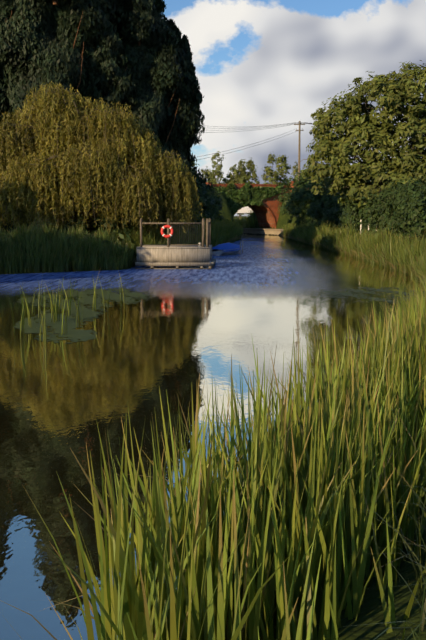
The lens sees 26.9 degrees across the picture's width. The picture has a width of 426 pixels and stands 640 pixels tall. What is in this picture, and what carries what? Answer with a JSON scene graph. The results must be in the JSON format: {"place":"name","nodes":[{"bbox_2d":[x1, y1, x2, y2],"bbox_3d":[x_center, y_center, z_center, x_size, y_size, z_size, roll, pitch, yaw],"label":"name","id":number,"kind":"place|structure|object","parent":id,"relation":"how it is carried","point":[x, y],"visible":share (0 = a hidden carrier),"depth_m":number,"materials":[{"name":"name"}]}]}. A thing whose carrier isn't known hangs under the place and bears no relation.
{"place":"outdoors","nodes":[
{"label":"outdoors","id":0,"kind":"place"},
{"bbox_2d":[0,234,424,639],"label":"canal water","id":1,"kind":"structure","parent":0,"point":[179,331],"depth_m":17.50,"materials":[{"name":"blue liquid"}]},
{"bbox_2d":[9,267,126,344],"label":"reeds","id":2,"kind":"object","parent":1,"relation":"on","point":[55,309],"visible":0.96,"depth_m":24.73,"materials":[{"name":"green plant"}]},
{"bbox_2d":[0,218,243,273],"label":"bank reeds","id":3,"kind":"object","parent":1,"relation":"on","point":[35,249],"visible":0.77,"depth_m":49.88,"materials":[{"name":"green plant"}]},
{"bbox_2d":[135,245,215,268],"bbox_3d":[-2.134,-3.452,53.162,4.470,1.950,4.720,0,7,2],"label":"timber staging","id":4,"kind":"object","parent":1,"relation":"in","point":[152,256],"visible":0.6,"depth_m":50.96,"materials":[{"name":"grey wood"}]},
{"bbox_2d":[140,218,210,246],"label":"staging rail posts","id":5,"kind":"object","parent":4,"relation":"on","point":[208,222],"visible":0.98,"depth_m":50.93,"materials":[{"name":"wood"}]},
{"bbox_2d":[161,225,173,237],"bbox_3d":[-2.625,-5.071,50.863,0.750,0.750,0.129,0,7,2],"label":"life ring","id":6,"kind":"object","parent":5,"relation":"attached to","point":[167,226],"visible":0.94,"depth_m":50.81,"materials":[{"name":"red plastic"}]},
{"bbox_2d":[170,224,209,243],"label":"railing balusters","id":7,"kind":"object","parent":4,"relation":"on","point":[188,234],"visible":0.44,"depth_m":50.99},
{"bbox_2d":[14,287,424,342],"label":"lily pads","id":8,"kind":"object","parent":1,"relation":"on","point":[73,335],"visible":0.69,"depth_m":30.12,"materials":[{"name":"green plant"}]},
{"bbox_2d":[18,233,424,351],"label":"dead straw fringe","id":9,"kind":"object","parent":1,"relation":"on","point":[301,239],"visible":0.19,"depth_m":62.81,"materials":[{"name":"plant"}]},
{"bbox_2d":[212,248,238,255],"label":"boat hull","id":10,"kind":"object","parent":1,"relation":"on","point":[217,252],"visible":0.48,"depth_m":68.72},
{"bbox_2d":[212,242,241,251],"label":"boat cover","id":11,"kind":"object","parent":10,"relation":"on","point":[227,247],"visible":0.94,"depth_m":69.11,"materials":[{"name":"blue fabric"}]},
{"bbox_2d":[282,220,425,335],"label":"bank reeds","id":12,"kind":"object","parent":1,"relation":"on","point":[395,246],"visible":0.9,"depth_m":58.92,"materials":[{"name":"green plant"}]},
{"bbox_2d":[10,193,425,639],"bbox_3d":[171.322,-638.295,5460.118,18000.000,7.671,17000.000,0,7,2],"label":"ground","id":13,"kind":"structure","parent":0,"point":[371,614],"depth_m":4.56,"materials":[{"name":"green plant"}]},
{"bbox_2d":[0,93,13,231],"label":"tree","id":14,"kind":"object","parent":13,"relation":"on","point":[4,109],"visible":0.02,"depth_m":67.52,"materials":[{"name":"green plant"}]},
{"bbox_2d":[0,0,141,238],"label":"tree","id":15,"kind":"object","parent":13,"relation":"on","point":[43,48],"depth_m":68.52,"materials":[{"name":"green plant"}]},
{"bbox_2d":[0,81,205,234],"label":"willow","id":16,"kind":"object","parent":13,"relation":"on","point":[181,186],"depth_m":55.45,"materials":[{"name":"green plant"}]},
{"bbox_2d":[38,149,225,243],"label":"thicket foliage","id":17,"kind":"object","parent":13,"relation":"on","point":[212,206],"visible":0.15,"depth_m":70.02,"materials":[{"name":"green plant"}]},
{"bbox_2d":[97,0,206,228],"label":"cypress","id":18,"kind":"object","parent":13,"relation":"on","point":[159,71],"depth_m":73.56,"materials":[{"name":"green plant"}]},
{"bbox_2d":[201,166,214,179],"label":"tree","id":19,"kind":"object","parent":13,"relation":"on","point":[206,174],"visible":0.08,"depth_m":232.72,"materials":[{"name":"green plant"}]},
{"bbox_2d":[0,277,425,639],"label":"reeds","id":20,"kind":"object","parent":13,"relation":"on","point":[302,515],"visible":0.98,"depth_m":4.56,"materials":[{"name":"green plant"}]},
{"bbox_2d":[206,151,225,183],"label":"poplar","id":21,"kind":"object","parent":13,"relation":"on","point":[218,172],"depth_m":224.48,"materials":[{"name":"green plant"}]},
{"bbox_2d":[221,164,239,183],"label":"tree","id":22,"kind":"object","parent":13,"relation":"on","point":[230,175],"visible":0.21,"depth_m":227.06,"materials":[{"name":"green plant"}]},
{"bbox_2d":[230,159,247,218],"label":"poplar","id":23,"kind":"object","parent":13,"relation":"on","point":[243,168],"depth_m":226.94,"materials":[{"name":"green plant"}]},
{"bbox_2d":[236,206,252,212],"bbox_3d":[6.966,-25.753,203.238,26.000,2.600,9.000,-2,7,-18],"label":"boat cover","id":24,"kind":"object","parent":13,"relation":"on","point":[247,209],"visible":0.02,"depth_m":198.91,"materials":[{"name":"white fabric"}]},
{"bbox_2d":[242,157,259,214],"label":"poplar","id":25,"kind":"object","parent":13,"relation":"on","point":[248,176],"depth_m":228.13,"materials":[{"name":"green plant"}]},
{"bbox_2d":[233,182,278,227],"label":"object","id":26,"kind":"object","parent":13,"relation":"on","point":[245,221],"depth_m":154.28,"materials":[{"name":"green plant"}]},
{"bbox_2d":[206,181,308,228],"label":"canal bridge","id":27,"kind":"structure","parent":13,"relation":"on","point":[266,214],"depth_m":145.81,"materials":[{"name":"brick"}]},
{"bbox_2d":[212,183,283,215],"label":"ivy","id":28,"kind":"object","parent":27,"relation":"attached to","point":[245,195],"visible":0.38,"depth_m":142.56,"materials":[{"name":"green plant"}]},
{"bbox_2d":[242,228,284,234],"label":"towpath under bridge","id":29,"kind":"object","parent":13,"relation":"on","point":[262,231],"visible":0.29,"depth_m":144.65,"materials":[{"name":"stone"}]},
{"bbox_2d":[261,152,281,184],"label":"poplar","id":30,"kind":"object","parent":13,"relation":"on","point":[269,170],"depth_m":225.45,"materials":[{"name":"green plant"}]},
{"bbox_2d":[275,155,290,183],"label":"poplar","id":31,"kind":"object","parent":13,"relation":"on","point":[282,162],"depth_m":232.96,"materials":[{"name":"green plant"}]},
{"bbox_2d":[290,163,301,179],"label":"tree","id":32,"kind":"object","parent":13,"relation":"on","point":[295,168],"visible":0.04,"depth_m":221.27,"materials":[{"name":"green plant"}]},
{"bbox_2d":[295,121,310,216],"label":"power pole","id":33,"kind":"object","parent":13,"relation":"on","point":[300,130],"visible":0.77,"depth_m":121.70,"materials":[{"name":"wood"}]},
{"bbox_2d":[198,122,312,159],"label":"power lines","id":34,"kind":"object","parent":33,"relation":"attached to","point":[250,130],"visible":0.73,"depth_m":118.08,"materials":[{"name":"black metal"}]},
{"bbox_2d":[274,170,385,226],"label":"bush","id":35,"kind":"object","parent":13,"relation":"on","point":[299,191],"visible":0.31,"depth_m":113.88,"materials":[{"name":"green plant"}]},
{"bbox_2d":[301,60,425,226],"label":"ash tree","id":36,"kind":"object","parent":13,"relation":"on","point":[397,92],"depth_m":75.22,"materials":[{"name":"green plant"}]},
{"bbox_2d":[309,176,425,241],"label":"hedge foliage","id":37,"kind":"object","parent":13,"relation":"on","point":[403,207],"visible":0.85,"depth_m":67.82,"materials":[{"name":"green plant"}]},
{"bbox_2d":[161,0,425,215],"label":"sky","id":38,"kind":"structure","parent":0,"point":[261,64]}
]}

